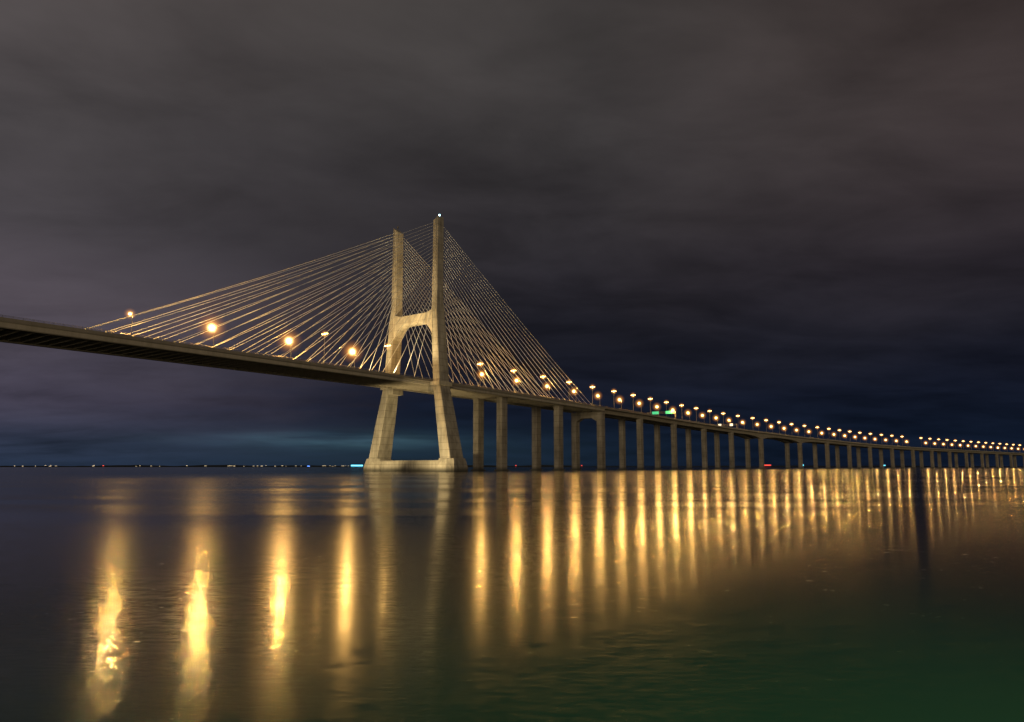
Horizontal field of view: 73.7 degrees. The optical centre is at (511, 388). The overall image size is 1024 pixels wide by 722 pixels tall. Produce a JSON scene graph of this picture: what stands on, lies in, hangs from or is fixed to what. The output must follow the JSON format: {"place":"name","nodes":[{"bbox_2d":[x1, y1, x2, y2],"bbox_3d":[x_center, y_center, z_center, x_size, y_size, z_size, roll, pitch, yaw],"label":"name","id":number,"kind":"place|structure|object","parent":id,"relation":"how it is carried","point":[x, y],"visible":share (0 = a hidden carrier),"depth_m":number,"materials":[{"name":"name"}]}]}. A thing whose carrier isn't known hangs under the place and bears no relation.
{"place":"outdoors","nodes":[
{"label":"outdoors","id":0,"kind":"place"},
{"bbox_2d":[44,465,884,466],"bbox_3d":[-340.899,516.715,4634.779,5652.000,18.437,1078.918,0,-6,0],"label":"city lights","id":1,"kind":"object","parent":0,"point":[362,465],"visible":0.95,"depth_m":4846.60},
{"bbox_2d":[0,467,1023,721],"bbox_3d":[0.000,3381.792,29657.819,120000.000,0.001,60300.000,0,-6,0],"label":"river water","id":2,"kind":"structure","parent":0,"point":[492,595],"depth_m":14.42,"materials":[{"name":"black liquid"}]},
{"bbox_2d":[0,214,1023,471],"bbox_3d":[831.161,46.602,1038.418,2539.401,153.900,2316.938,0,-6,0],"label":"cable stayed bridge","id":3,"kind":"structure","parent":2,"relation":"in","point":[392,382],"depth_m":407.63,"materials":[{"name":"concrete"}]},
{"bbox_2d":[647,411,675,418],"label":"overhead road sign","id":4,"kind":"object","parent":3,"relation":"on","point":[667,412],"visible":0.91,"depth_m":681.67,"materials":[{"name":"metal"}]},
{"bbox_2d":[0,465,1023,466],"bbox_3d":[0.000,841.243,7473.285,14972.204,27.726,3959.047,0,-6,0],"label":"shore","id":5,"kind":"structure","parent":0,"point":[467,466],"depth_m":8237.16,"materials":[{"name":"black"}]},
{"bbox_2d":[0,0,1023,465],"label":"sky","id":6,"kind":"structure","parent":0,"point":[798,213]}
]}

